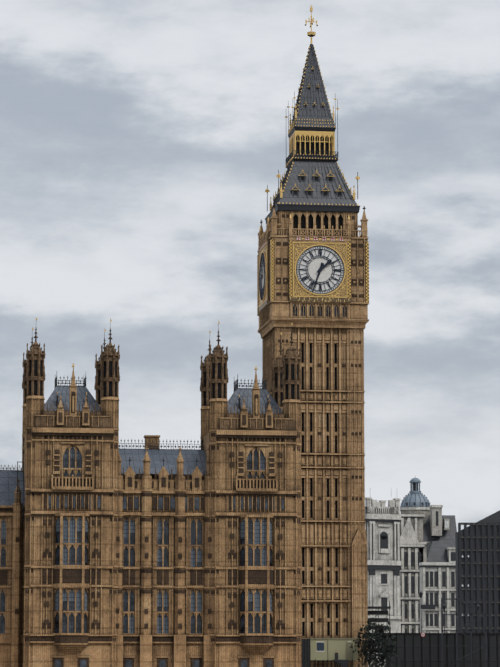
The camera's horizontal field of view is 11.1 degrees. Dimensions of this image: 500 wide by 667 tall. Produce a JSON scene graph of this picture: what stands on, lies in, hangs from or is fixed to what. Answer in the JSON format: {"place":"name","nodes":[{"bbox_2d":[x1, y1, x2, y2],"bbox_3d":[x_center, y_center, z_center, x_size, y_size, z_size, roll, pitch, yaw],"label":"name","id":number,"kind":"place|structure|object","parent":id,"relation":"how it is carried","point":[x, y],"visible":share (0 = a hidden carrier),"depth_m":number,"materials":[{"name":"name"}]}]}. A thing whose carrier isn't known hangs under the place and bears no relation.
{"place":"outdoors","nodes":[
{"label":"outdoors","id":0,"kind":"place"},
{"bbox_2d":[0,320,301,666],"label":"palace","id":1,"kind":"structure","parent":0,"point":[25,552],"depth_m":298.12,"materials":[{"name":"brown stone"}]},
{"bbox_2d":[1,447,271,633],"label":"windows","id":2,"kind":"structure","parent":1,"relation":"attached to","point":[159,551],"depth_m":298.31,"materials":[{"name":"grey glass"}]},
{"bbox_2d":[0,386,280,505],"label":"palace roof","id":3,"kind":"structure","parent":1,"relation":"attached to","point":[7,497],"depth_m":303.73,"materials":[{"name":"grey tile"}]},
{"bbox_2d":[22,341,301,479],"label":"palace stone","id":4,"kind":"object","parent":1,"relation":"attached to","point":[216,357],"visible":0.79,"depth_m":301.00,"materials":[{"name":"brown stone"}]},
{"bbox_2d":[32,318,292,396],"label":"finials","id":5,"kind":"object","parent":1,"relation":"attached to","point":[255,369],"visible":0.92,"depth_m":302.14,"materials":[{"name":"gold metal"}]},
{"bbox_2d":[0,0,499,531],"label":"sky","id":6,"kind":"structure","parent":0,"point":[142,142],"materials":[{"name":"grey"}]},
{"bbox_2d":[257,23,368,666],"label":"tower","id":7,"kind":"structure","parent":0,"point":[344,532],"depth_m":358.73,"materials":[{"name":"beige stone"}]},
{"bbox_2d":[261,258,331,288],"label":"clock face","id":8,"kind":"object","parent":7,"relation":"attached to","point":[325,272],"visible":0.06,"depth_m":360.05},
{"bbox_2d":[259,245,344,300],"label":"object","id":9,"kind":"object","parent":7,"relation":"attached to","point":[262,263],"visible":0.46,"depth_m":360.12,"materials":[{"name":"white glass"}]},
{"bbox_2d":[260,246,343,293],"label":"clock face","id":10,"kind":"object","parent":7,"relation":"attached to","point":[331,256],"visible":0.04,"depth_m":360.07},
{"bbox_2d":[260,243,346,304],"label":"clock surround","id":11,"kind":"object","parent":7,"relation":"attached to","point":[340,291],"visible":0.12,"depth_m":360.09,"materials":[{"name":"gold metal"}]},
{"bbox_2d":[259,297,350,311],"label":"inscription band","id":12,"kind":"object","parent":7,"relation":"attached to","point":[301,299],"visible":0.35,"depth_m":359.54,"materials":[{"name":"gold metal"}]},
{"bbox_2d":[259,6,359,306],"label":"gilded ornament","id":13,"kind":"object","parent":7,"relation":"attached to","point":[292,142],"visible":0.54,"depth_m":366.56,"materials":[{"name":"gold metal"}]},
{"bbox_2d":[259,204,365,620],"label":"tower stone ornament","id":14,"kind":"object","parent":7,"relation":"attached to","point":[353,295],"visible":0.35,"depth_m":360.10,"materials":[{"name":"brown stone"}]},
{"bbox_2d":[257,239,368,313],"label":"decorative border strips","id":15,"kind":"object","parent":7,"relation":"attached to","point":[290,269],"visible":0.58,"depth_m":360.20,"materials":[{"name":"gold metal"}]},
{"bbox_2d":[271,44,356,209],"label":"tower roof","id":16,"kind":"structure","parent":7,"relation":"attached to","point":[313,81],"depth_m":365.78,"materials":[{"name":"grey tile"}]},
{"bbox_2d":[301,591,499,666],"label":"street","id":17,"kind":"structure","parent":0,"point":[421,663],"depth_m":369.71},
{"bbox_2d":[310,639,357,659],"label":"site cabin","id":18,"kind":"object","parent":17,"relation":"on","point":[338,645],"visible":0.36,"depth_m":350.09,"materials":[{"name":"beige"}]},
{"bbox_2d":[317,642,323,650],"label":"window","id":19,"kind":"structure","parent":18,"relation":"part of","point":[320,646],"depth_m":349.90,"materials":[{"name":"blue glass"}]},
{"bbox_2d":[306,638,357,659],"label":"trim","id":20,"kind":"structure","parent":18,"relation":"attached to","point":[349,653],"depth_m":350.32,"materials":[{"name":"green"}]},
{"bbox_2d":[351,620,396,666],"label":"tree","id":21,"kind":"object","parent":17,"relation":"on","point":[373,648],"visible":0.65,"depth_m":348.15,"materials":[{"name":"green plant"}]},
{"bbox_2d":[302,606,499,666],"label":"fence","id":22,"kind":"object","parent":17,"relation":"on","point":[434,649],"visible":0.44,"depth_m":372.13,"materials":[{"name":"black metal"}]},
{"bbox_2d":[421,521,499,632],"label":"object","id":23,"kind":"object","parent":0,"point":[483,575],"depth_m":475.03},
{"bbox_2d":[455,510,499,632],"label":"scaffold","id":24,"kind":"object","parent":23,"relation":"attached to","point":[494,517],"visible":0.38,"depth_m":475.37,"materials":[{"name":"grey metal"}]},
{"bbox_2d":[461,523,499,628],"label":"board","id":25,"kind":"object","parent":23,"relation":"attached to","point":[480,576],"visible":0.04,"depth_m":475.12,"materials":[{"name":"grey"}]},
{"bbox_3d":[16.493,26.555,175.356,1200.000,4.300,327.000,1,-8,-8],"label":"stone on the ground","id":26,"kind":"object","parent":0,"visible":0},
{"bbox_2d":[0,328,299,666],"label":"stone trim","id":27,"kind":"structure","parent":26,"relation":"on","point":[75,576],"depth_m":297.87,"materials":[{"name":"brown stone"}]},
{"bbox_3d":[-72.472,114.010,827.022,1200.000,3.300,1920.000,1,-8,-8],"label":"ground paving","id":28,"kind":"object","parent":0,"visible":0},
{"bbox_2d":[365,497,455,666],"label":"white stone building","id":29,"kind":"structure","parent":28,"relation":"on","point":[377,589],"depth_m":554.14,"materials":[{"name":"white stone"}]},
{"bbox_2d":[365,482,455,632],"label":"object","id":30,"kind":"object","parent":29,"relation":"on","point":[396,569],"visible":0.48,"depth_m":554.05,"materials":[{"name":"grey stone"}]},
{"bbox_2d":[401,478,429,506],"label":"dome","id":31,"kind":"structure","parent":29,"relation":"on","point":[412,497],"depth_m":572.35,"materials":[{"name":"blue metal"}]},
{"bbox_2d":[400,507,449,632],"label":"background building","id":32,"kind":"structure","parent":29,"relation":"on","point":[435,530],"depth_m":568.11,"materials":[{"name":"grey stone"}]},
{"bbox_2d":[400,493,428,507],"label":"ribs","id":33,"kind":"object","parent":32,"relation":"on","point":[415,499],"visible":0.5,"depth_m":572.70,"materials":[{"name":"grey metal"}]},
{"bbox_2d":[423,515,456,561],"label":"mansard","id":34,"kind":"object","parent":29,"relation":"on","point":[437,546],"visible":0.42,"depth_m":568.55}
]}

